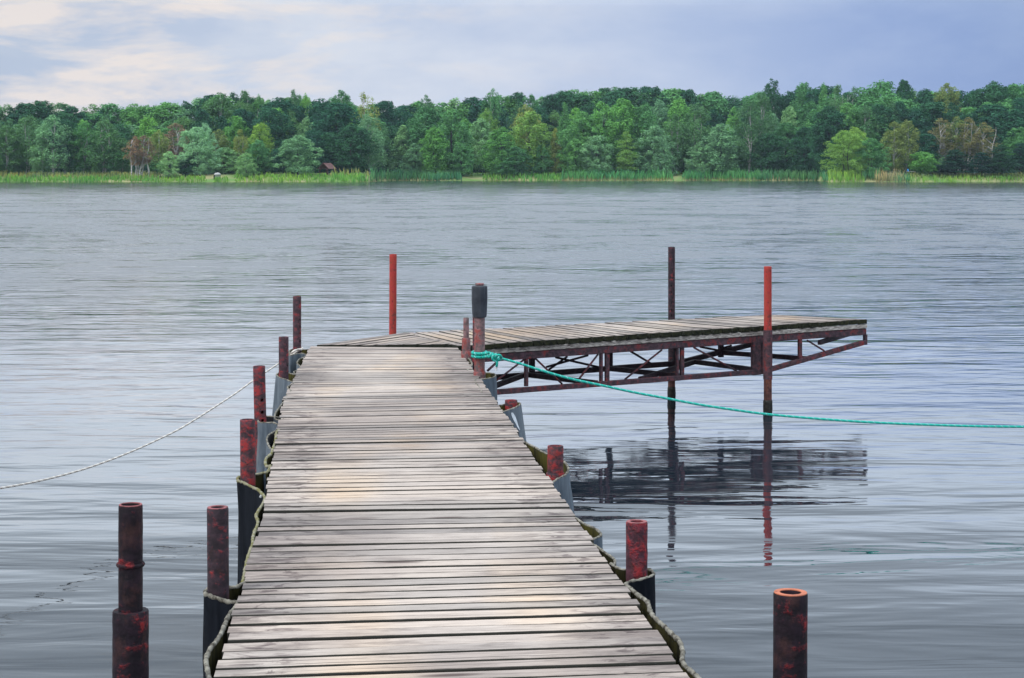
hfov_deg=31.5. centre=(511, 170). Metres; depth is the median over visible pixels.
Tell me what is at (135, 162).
birch tree
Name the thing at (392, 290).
steel pole
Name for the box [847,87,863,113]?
birch tree
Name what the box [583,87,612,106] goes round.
broadleaf tree
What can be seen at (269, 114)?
broadleaf tree
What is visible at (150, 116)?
broadleaf tree
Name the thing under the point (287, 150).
broadleaf tree
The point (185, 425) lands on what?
mooring rope
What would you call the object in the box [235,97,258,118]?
broadleaf tree
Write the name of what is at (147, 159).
birch tree
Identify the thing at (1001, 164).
pine tree
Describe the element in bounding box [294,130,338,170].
broadleaf tree
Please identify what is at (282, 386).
rubber belt
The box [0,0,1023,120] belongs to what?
sky
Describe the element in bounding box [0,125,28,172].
birch tree
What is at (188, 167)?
shrub
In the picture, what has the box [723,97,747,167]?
broadleaf tree
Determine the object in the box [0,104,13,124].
birch tree
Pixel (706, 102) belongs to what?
birch tree
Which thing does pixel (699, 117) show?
birch tree
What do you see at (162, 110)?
broadleaf tree
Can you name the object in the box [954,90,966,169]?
broadleaf tree
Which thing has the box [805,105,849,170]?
broadleaf tree
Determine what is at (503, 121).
broadleaf tree
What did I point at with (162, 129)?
broadleaf tree
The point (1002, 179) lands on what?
grass
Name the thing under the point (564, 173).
grass
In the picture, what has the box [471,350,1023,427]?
mooring rope
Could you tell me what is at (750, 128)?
birch tree
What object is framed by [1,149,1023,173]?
undergrowth
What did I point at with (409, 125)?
broadleaf tree
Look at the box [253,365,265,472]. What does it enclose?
steel pole
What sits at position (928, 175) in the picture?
grass
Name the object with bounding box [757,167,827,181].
reed bed
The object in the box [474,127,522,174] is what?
broadleaf tree
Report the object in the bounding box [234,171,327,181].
grass
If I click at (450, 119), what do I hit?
broadleaf tree
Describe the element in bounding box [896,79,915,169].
broadleaf tree
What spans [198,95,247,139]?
broadleaf tree
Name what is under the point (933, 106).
broadleaf tree
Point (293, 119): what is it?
birch tree
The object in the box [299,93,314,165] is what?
birch tree
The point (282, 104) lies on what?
broadleaf tree
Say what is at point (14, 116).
broadleaf tree
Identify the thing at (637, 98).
birch tree
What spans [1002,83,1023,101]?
broadleaf tree
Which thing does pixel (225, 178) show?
grass
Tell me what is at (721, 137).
broadleaf tree
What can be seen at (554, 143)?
poplar tree
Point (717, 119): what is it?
broadleaf tree
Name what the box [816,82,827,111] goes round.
poplar tree
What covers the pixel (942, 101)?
birch tree
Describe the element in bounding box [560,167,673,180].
reed bed
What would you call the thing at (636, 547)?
steel pole
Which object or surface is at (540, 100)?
broadleaf tree
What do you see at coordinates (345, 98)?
birch tree
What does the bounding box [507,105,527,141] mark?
birch tree
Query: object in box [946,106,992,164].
broadleaf tree
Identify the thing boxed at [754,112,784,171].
broadleaf tree
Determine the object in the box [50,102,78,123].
birch tree
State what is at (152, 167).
shrub
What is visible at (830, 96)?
broadleaf tree
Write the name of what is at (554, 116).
birch tree
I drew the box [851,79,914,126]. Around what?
broadleaf tree
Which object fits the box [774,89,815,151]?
broadleaf tree
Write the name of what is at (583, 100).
broadleaf tree
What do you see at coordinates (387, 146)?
birch tree
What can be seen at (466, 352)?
steel pole
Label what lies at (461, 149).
broadleaf tree
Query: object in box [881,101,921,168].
broadleaf tree
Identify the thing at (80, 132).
birch tree
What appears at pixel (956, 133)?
birch tree
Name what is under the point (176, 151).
birch tree
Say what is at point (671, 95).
broadleaf tree
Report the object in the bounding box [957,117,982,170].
birch tree
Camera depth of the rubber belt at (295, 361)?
15.81 m
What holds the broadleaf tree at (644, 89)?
on the ground at (469, 177)
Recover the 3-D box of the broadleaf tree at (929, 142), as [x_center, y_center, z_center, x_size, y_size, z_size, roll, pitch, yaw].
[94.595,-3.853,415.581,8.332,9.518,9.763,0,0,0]
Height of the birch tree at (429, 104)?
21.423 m
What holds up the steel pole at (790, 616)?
in the lake water
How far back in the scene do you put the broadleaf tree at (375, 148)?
452.73 m
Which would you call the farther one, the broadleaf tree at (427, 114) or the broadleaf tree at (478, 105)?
the broadleaf tree at (478, 105)
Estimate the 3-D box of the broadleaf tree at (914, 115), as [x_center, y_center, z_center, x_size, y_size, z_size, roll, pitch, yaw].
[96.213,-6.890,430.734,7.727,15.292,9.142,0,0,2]
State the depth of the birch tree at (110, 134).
412.07 m
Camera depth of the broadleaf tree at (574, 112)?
482.61 m
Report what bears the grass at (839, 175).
on the ground at (469, 177)
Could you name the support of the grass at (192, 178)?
on the ground at (469, 177)
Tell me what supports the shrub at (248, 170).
on the ground at (469, 177)
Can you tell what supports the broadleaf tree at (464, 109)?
on the ground at (469, 177)
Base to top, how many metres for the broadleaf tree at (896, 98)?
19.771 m
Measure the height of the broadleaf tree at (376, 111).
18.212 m
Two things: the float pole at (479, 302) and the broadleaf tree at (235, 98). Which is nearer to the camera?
the float pole at (479, 302)
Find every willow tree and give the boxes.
[170,126,222,174]
[189,122,222,173]
[818,130,868,174]
[835,126,874,172]
[849,138,892,175]
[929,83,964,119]
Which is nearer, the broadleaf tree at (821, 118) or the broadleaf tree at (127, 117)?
the broadleaf tree at (821, 118)
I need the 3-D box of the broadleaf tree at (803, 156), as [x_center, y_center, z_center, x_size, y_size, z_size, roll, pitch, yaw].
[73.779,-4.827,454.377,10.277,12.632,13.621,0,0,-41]
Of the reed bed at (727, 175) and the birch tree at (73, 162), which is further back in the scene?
the reed bed at (727, 175)
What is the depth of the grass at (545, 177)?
449.31 m
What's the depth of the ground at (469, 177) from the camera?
410.25 m
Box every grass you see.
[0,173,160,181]
[161,174,206,181]
[213,175,228,181]
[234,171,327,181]
[329,171,368,181]
[330,165,368,176]
[396,170,817,175]
[483,171,560,180]
[827,168,863,181]
[906,171,1023,178]
[908,173,1023,181]
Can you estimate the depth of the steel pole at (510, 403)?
12.44 m
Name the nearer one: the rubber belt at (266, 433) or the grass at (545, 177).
the rubber belt at (266, 433)
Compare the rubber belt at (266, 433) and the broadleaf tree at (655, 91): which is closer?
the rubber belt at (266, 433)
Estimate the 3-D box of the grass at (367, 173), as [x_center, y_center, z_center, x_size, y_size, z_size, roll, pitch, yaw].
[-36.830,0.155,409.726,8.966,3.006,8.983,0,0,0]
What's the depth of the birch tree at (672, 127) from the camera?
458.00 m
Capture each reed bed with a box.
[370,167,461,181]
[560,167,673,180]
[682,167,759,180]
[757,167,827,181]
[861,167,882,180]
[873,168,905,181]
[895,171,910,181]
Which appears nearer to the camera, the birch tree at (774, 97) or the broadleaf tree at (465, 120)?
the broadleaf tree at (465, 120)
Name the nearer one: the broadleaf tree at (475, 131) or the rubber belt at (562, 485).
the rubber belt at (562, 485)
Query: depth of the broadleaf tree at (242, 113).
437.51 m
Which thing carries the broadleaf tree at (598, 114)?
on the ground at (469, 177)
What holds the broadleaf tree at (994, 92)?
on the ground at (469, 177)
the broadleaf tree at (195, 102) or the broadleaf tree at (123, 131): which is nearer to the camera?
the broadleaf tree at (123, 131)
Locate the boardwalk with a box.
[214,346,688,677]
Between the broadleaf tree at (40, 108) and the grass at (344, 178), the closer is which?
the grass at (344, 178)
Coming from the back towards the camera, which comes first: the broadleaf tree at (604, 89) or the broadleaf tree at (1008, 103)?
the broadleaf tree at (604, 89)
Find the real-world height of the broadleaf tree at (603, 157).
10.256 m
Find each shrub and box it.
[144,157,162,172]
[157,151,180,176]
[175,156,197,175]
[233,152,260,175]
[270,148,297,172]
[905,151,939,173]
[930,150,976,174]
[936,157,948,174]
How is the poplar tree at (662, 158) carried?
on the ground at (469, 177)
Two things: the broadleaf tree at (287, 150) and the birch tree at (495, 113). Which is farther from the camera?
the birch tree at (495, 113)
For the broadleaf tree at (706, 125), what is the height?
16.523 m
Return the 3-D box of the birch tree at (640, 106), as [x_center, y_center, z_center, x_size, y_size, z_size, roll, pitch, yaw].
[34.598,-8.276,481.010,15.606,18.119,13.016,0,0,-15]
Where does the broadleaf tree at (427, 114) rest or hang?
on the ground at (469, 177)
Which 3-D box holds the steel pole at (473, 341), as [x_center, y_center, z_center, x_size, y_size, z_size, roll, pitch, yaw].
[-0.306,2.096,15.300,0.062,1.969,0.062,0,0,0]
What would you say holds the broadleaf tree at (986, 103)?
on the ground at (469, 177)
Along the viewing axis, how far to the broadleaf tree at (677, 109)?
476.66 m
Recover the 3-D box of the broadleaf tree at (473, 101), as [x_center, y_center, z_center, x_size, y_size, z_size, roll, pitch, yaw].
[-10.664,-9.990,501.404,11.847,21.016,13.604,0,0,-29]
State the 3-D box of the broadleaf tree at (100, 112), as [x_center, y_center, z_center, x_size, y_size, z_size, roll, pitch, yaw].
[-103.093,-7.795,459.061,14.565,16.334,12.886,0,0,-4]
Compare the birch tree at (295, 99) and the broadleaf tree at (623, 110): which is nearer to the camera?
the birch tree at (295, 99)
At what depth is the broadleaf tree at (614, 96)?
496.99 m
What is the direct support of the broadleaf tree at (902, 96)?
on the ground at (469, 177)
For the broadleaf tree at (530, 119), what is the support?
on the ground at (469, 177)
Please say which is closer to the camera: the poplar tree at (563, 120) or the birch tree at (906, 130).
the birch tree at (906, 130)
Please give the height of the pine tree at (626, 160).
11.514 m
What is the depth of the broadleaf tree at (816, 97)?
486.91 m
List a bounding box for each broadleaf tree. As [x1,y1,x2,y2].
[0,139,32,173]
[1,102,25,129]
[3,103,53,134]
[7,119,45,163]
[19,100,56,169]
[42,113,82,171]
[52,106,97,138]
[74,119,92,171]
[81,103,140,138]
[89,109,117,152]
[92,127,112,170]
[99,123,136,164]
[108,137,133,172]
[114,109,123,123]
[119,103,151,138]
[121,124,146,171]
[133,105,167,167]
[133,116,165,171]
[137,102,189,165]
[153,105,197,155]
[154,121,189,166]
[171,100,196,132]
[189,109,214,162]
[190,97,201,119]
[191,94,225,150]
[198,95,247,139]
[207,147,241,173]
[209,115,231,162]
[219,115,252,170]
[227,108,255,153]
[229,91,248,106]
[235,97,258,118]
[242,139,274,173]
[251,97,304,146]
[252,107,295,169]
[258,107,291,171]
[269,135,324,174]
[291,116,314,161]
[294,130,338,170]
[296,98,337,132]
[304,102,362,170]
[320,123,379,172]
[350,105,389,151]
[359,109,390,170]
[364,103,394,127]
[370,100,411,169]
[377,126,406,172]
[388,108,415,166]
[393,105,418,121]
[398,106,450,167]
[398,143,432,171]
[400,119,422,169]
[404,101,423,113]
[415,126,452,174]
[431,109,474,172]
[435,102,456,118]
[440,97,461,141]
[448,101,476,145]
[448,143,474,175]
[449,119,476,160]
[460,97,488,148]
[464,118,500,172]
[470,98,511,135]
[471,113,499,170]
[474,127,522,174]
[493,116,518,161]
[494,146,541,174]
[500,95,522,124]
[508,111,553,173]
[509,91,524,127]
[516,94,539,119]
[522,106,558,154]
[528,143,554,173]
[532,94,568,168]
[536,96,553,131]
[542,90,578,144]
[550,112,605,172]
[556,138,595,174]
[563,89,583,119]
[564,107,585,141]
[565,93,604,124]
[574,90,604,122]
[575,103,603,137]
[575,135,613,172]
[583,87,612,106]
[584,101,627,171]
[591,86,647,120]
[597,106,620,170]
[602,98,646,171]
[626,103,665,172]
[632,126,681,172]
[639,86,666,117]
[642,86,671,132]
[642,98,676,151]
[647,88,688,135]
[663,98,697,162]
[669,127,693,172]
[676,89,706,134]
[684,112,716,146]
[684,141,717,173]
[695,91,732,132]
[696,124,744,174]
[705,108,729,159]
[710,96,738,131]
[716,106,748,154]
[718,130,752,171]
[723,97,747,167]
[732,91,777,132]
[739,106,763,171]
[745,133,791,172]
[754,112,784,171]
[771,122,808,172]
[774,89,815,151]
[776,91,794,119]
[777,105,800,157]
[780,126,825,174]
[785,116,822,171]
[786,101,817,151]
[790,81,812,126]
[799,85,840,122]
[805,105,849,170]
[806,93,839,159]
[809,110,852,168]
[829,102,864,157]
[832,105,890,170]
[833,92,861,112]
[848,92,917,170]
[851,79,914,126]
[868,103,899,166]
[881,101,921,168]
[882,90,919,107]
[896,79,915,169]
[903,101,966,168]
[903,110,934,160]
[906,133,944,171]
[913,88,943,119]
[923,111,954,140]
[943,102,970,170]
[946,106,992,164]
[954,89,989,167]
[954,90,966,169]
[954,104,1023,163]
[963,81,1021,129]
[968,102,1008,156]
[993,98,1023,150]
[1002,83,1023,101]
[1002,126,1023,172]
[1006,97,1023,132]
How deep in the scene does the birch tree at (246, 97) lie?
452.06 m
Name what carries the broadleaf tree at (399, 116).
on the ground at (469, 177)
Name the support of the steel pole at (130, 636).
in the lake water
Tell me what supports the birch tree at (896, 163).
on the ground at (469, 177)
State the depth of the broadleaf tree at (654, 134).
455.28 m
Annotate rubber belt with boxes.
[203,580,247,677]
[236,470,269,583]
[256,415,280,472]
[263,429,279,494]
[272,372,295,422]
[289,349,307,376]
[474,372,496,399]
[494,402,526,441]
[520,437,574,514]
[575,517,602,548]
[592,543,655,615]
[624,582,701,677]
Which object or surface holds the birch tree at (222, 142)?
on the ground at (469, 177)
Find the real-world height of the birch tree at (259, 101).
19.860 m
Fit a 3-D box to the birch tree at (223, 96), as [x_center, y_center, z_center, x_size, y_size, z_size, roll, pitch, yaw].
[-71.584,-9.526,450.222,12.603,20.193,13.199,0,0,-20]
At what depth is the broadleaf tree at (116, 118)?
460.79 m
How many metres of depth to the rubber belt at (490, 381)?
14.10 m
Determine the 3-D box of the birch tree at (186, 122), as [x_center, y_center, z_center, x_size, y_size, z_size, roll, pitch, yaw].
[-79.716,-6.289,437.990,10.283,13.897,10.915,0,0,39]
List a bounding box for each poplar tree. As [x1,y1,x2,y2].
[384,125,415,172]
[545,128,564,173]
[550,102,575,169]
[652,139,678,175]
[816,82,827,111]
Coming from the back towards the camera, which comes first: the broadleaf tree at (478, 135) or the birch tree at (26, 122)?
the broadleaf tree at (478, 135)
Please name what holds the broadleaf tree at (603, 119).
on the ground at (469, 177)
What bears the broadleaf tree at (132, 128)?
on the ground at (469, 177)
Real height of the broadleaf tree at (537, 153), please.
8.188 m
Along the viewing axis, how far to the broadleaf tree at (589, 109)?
477.81 m
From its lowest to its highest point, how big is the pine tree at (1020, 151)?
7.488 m
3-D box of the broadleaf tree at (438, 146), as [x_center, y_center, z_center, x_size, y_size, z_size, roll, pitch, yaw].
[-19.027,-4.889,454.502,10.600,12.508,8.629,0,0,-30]
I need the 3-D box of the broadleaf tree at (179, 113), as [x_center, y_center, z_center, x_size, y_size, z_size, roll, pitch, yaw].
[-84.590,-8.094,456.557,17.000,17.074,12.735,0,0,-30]
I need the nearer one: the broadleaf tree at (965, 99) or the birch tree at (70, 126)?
the birch tree at (70, 126)
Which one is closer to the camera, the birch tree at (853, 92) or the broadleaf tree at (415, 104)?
the birch tree at (853, 92)
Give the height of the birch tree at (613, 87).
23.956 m
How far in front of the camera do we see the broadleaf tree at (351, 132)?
418.67 m
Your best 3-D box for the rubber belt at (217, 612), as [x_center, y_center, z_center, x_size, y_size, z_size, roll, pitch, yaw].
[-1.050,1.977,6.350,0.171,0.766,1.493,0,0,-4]
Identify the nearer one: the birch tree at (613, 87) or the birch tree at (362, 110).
the birch tree at (362, 110)
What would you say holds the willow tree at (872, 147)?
on the ground at (469, 177)
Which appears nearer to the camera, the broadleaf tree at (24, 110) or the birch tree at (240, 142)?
the birch tree at (240, 142)
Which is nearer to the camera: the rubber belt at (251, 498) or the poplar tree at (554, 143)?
the rubber belt at (251, 498)
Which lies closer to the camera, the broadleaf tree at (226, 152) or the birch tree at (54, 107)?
the broadleaf tree at (226, 152)
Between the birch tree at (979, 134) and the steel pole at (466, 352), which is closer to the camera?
the steel pole at (466, 352)
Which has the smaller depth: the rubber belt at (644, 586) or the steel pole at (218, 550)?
the steel pole at (218, 550)
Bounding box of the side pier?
[317,315,866,394]
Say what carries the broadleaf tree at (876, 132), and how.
on the ground at (469, 177)
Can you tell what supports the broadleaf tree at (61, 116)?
on the ground at (469, 177)
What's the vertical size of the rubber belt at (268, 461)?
0.765 m
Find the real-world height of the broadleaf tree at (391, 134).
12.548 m
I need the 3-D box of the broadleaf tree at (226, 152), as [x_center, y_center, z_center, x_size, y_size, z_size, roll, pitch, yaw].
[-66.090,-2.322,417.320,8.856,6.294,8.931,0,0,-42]
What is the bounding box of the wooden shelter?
[317,163,336,174]
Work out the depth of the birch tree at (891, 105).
433.54 m
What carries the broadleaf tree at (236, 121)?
on the ground at (469, 177)
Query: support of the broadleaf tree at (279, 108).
on the ground at (469, 177)
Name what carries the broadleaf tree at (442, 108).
on the ground at (469, 177)
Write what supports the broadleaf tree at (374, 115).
on the ground at (469, 177)
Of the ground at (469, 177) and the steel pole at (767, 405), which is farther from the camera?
the ground at (469, 177)
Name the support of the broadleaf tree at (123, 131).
on the ground at (469, 177)
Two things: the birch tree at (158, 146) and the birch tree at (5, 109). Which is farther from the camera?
the birch tree at (5, 109)
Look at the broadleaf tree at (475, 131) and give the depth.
469.47 m
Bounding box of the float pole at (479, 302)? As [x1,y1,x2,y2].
[472,283,487,378]
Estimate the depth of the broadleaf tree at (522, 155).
450.76 m
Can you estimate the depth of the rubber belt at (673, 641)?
6.35 m
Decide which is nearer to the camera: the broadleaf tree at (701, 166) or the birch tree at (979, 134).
the birch tree at (979, 134)
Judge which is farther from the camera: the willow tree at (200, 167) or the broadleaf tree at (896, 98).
the broadleaf tree at (896, 98)
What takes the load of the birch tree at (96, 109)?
on the ground at (469, 177)
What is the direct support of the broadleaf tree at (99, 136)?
on the ground at (469, 177)
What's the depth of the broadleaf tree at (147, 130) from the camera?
432.40 m
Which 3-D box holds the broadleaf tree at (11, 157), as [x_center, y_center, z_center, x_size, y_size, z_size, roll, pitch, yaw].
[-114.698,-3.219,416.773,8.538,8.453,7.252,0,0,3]
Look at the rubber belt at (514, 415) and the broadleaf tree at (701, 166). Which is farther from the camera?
the broadleaf tree at (701, 166)
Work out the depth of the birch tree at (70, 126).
414.16 m
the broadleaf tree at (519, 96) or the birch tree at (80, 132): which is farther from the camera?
the broadleaf tree at (519, 96)
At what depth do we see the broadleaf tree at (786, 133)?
464.95 m
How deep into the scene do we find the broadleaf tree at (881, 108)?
432.32 m
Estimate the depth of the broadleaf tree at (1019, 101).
435.38 m
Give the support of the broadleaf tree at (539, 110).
on the ground at (469, 177)
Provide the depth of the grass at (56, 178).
403.97 m
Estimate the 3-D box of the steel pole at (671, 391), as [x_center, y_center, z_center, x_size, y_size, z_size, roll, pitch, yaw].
[1.735,1.954,19.750,0.092,2.252,0.092,0,0,0]
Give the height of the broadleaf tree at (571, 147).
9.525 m
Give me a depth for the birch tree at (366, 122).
423.92 m
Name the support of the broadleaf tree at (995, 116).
on the ground at (469, 177)
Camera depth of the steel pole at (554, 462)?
9.62 m
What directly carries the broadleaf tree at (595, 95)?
on the ground at (469, 177)
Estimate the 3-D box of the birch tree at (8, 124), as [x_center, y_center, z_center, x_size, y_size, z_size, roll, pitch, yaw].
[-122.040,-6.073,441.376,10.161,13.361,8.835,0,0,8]
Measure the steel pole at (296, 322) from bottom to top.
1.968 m
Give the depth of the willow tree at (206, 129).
414.74 m
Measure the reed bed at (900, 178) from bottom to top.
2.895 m
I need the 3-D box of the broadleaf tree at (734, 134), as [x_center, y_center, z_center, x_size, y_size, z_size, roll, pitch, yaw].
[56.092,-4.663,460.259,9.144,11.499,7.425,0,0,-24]
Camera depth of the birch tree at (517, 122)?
473.40 m
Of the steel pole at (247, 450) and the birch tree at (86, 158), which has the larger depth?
the birch tree at (86, 158)
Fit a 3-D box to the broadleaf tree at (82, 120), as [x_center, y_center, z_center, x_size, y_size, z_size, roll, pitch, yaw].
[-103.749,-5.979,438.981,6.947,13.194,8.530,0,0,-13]
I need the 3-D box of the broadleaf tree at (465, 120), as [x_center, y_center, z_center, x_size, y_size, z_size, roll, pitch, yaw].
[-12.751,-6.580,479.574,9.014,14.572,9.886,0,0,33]
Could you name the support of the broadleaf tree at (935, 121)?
on the ground at (469, 177)
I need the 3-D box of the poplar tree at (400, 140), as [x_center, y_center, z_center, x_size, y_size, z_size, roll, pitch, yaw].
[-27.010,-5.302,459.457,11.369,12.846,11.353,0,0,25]
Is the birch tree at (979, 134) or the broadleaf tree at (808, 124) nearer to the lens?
the birch tree at (979, 134)
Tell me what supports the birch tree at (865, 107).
on the ground at (469, 177)
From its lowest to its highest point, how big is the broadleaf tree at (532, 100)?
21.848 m
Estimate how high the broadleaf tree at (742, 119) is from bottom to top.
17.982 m
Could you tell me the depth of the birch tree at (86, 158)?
415.03 m
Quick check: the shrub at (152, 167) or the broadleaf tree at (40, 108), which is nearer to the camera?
the shrub at (152, 167)
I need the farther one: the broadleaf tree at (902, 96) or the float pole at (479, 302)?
the broadleaf tree at (902, 96)
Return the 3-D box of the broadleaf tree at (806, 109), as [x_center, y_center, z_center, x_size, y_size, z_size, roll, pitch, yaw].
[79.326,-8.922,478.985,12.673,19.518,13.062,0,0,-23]
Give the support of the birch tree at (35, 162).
on the ground at (469, 177)
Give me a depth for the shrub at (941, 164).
411.56 m
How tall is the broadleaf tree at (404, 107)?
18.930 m
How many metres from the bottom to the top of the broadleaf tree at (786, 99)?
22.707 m
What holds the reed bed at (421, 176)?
on the ground at (469, 177)
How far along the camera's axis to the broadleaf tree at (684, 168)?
463.24 m
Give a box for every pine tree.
[615,131,639,170]
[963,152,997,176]
[983,144,1022,175]
[1006,143,1023,173]
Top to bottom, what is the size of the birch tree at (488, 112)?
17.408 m
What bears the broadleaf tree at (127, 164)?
on the ground at (469, 177)
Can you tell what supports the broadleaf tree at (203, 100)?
on the ground at (469, 177)
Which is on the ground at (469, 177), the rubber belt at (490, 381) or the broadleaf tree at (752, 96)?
the broadleaf tree at (752, 96)
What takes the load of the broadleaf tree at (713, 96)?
on the ground at (469, 177)
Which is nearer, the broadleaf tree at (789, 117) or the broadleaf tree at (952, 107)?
the broadleaf tree at (952, 107)
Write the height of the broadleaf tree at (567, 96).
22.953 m
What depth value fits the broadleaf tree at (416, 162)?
454.04 m
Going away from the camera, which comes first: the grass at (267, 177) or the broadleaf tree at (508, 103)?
the grass at (267, 177)
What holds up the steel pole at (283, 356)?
in the lake water
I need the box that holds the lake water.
[0,181,1023,677]
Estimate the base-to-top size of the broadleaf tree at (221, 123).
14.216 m
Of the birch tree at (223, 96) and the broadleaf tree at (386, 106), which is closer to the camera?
the birch tree at (223, 96)
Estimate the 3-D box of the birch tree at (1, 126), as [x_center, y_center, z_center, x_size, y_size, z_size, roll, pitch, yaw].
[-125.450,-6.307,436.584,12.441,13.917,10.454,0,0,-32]
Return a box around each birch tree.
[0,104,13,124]
[0,121,7,158]
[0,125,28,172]
[1,118,17,158]
[8,114,41,172]
[27,140,55,173]
[33,114,72,172]
[37,103,60,127]
[48,118,83,172]
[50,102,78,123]
[61,130,83,173]
[66,122,100,172]
[72,141,104,173]
[80,104,116,129]
[83,117,126,173]
[97,143,126,171]
[123,137,146,174]
[129,135,155,174]
[147,130,170,169]
[162,123,190,161]
[168,116,195,158]
[199,92,234,163]
[205,129,231,167]
[230,129,248,171]
[232,90,256,134]
[247,123,274,170]
[252,93,264,118]
[280,108,302,143]
[285,90,306,131]
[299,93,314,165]
[323,89,361,124]
[352,92,381,142]
[352,113,387,172]
[371,118,396,171]
[413,94,435,127]
[475,108,501,160]
[477,88,505,123]
[488,95,515,116]
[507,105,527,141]
[509,104,541,154]
[541,110,566,160]
[603,86,616,123]
[618,105,665,139]
[630,87,657,111]
[662,114,692,173]
[678,102,717,170]
[691,93,718,122]
[732,99,766,172]
[747,91,776,172]
[760,78,786,128]
[827,84,847,147]
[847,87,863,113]
[855,104,880,167]
[880,100,907,161]
[880,121,907,171]
[889,119,921,173]
[924,118,959,173]
[933,92,964,151]
[943,116,970,170]
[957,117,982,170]
[967,122,1002,173]
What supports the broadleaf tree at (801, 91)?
on the ground at (469, 177)
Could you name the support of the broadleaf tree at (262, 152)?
on the ground at (469, 177)
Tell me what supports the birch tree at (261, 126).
on the ground at (469, 177)
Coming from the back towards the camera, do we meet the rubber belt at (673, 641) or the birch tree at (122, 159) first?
the birch tree at (122, 159)
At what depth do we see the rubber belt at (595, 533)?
8.15 m
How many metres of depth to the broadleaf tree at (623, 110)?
460.58 m
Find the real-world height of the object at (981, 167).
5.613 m
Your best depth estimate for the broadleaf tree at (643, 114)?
461.85 m
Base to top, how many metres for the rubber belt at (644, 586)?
0.762 m
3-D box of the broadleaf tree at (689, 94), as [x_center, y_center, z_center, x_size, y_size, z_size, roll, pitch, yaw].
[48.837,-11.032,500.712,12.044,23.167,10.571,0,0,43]
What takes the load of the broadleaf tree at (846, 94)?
on the ground at (469, 177)
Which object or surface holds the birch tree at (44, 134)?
on the ground at (469, 177)
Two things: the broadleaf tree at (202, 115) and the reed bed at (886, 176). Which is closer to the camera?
the reed bed at (886, 176)
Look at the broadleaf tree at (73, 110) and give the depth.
453.57 m
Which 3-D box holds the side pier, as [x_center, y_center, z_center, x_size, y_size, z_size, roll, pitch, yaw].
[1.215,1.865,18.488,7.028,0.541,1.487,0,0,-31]
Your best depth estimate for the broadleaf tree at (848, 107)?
432.03 m
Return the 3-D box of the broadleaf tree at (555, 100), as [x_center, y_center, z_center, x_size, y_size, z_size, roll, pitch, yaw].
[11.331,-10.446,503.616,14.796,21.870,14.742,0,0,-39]
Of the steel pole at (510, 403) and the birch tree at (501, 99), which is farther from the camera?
the birch tree at (501, 99)
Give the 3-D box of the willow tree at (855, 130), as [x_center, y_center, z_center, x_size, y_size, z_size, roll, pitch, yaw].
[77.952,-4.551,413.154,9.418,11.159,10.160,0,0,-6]
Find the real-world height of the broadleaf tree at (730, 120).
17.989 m
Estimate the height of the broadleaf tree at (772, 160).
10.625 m
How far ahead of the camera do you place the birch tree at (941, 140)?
415.23 m
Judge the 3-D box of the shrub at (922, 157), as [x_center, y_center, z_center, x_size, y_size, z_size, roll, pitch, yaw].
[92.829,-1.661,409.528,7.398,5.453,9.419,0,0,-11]
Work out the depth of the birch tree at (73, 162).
414.64 m
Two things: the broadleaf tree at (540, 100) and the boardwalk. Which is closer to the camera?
the boardwalk
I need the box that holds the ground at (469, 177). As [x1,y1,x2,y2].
[0,168,1023,181]
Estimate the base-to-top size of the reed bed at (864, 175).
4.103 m
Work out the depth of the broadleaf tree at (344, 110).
428.13 m
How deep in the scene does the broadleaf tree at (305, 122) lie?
435.88 m
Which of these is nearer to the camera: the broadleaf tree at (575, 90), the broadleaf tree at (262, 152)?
the broadleaf tree at (262, 152)
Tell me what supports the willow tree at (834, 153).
on the ground at (469, 177)
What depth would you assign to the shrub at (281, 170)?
415.33 m
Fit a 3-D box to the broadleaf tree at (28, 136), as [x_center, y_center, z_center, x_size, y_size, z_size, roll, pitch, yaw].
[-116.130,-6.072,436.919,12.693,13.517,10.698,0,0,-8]
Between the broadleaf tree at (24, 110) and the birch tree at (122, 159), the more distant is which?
the broadleaf tree at (24, 110)
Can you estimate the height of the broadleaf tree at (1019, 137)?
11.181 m
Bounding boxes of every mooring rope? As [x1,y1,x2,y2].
[0,347,302,488]
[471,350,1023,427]
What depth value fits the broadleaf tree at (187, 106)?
459.64 m
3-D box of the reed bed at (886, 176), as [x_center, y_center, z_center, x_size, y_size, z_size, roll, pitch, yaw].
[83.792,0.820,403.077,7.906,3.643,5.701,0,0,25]
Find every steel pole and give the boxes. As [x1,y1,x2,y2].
[112,502,148,677]
[207,505,228,598]
[240,418,255,486]
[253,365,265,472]
[279,336,288,379]
[293,296,300,352]
[389,254,396,334]
[461,318,470,360]
[473,317,473,369]
[505,399,516,409]
[546,445,564,480]
[626,519,647,580]
[667,247,675,398]
[763,266,772,412]
[773,588,807,677]
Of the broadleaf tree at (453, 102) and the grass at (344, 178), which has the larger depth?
the broadleaf tree at (453, 102)
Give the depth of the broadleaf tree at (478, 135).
480.90 m
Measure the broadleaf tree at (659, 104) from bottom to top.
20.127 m
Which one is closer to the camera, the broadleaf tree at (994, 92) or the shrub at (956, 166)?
the shrub at (956, 166)
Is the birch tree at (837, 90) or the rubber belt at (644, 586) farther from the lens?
the birch tree at (837, 90)
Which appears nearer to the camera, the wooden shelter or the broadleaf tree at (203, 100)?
the wooden shelter
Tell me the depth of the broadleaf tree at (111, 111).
456.33 m

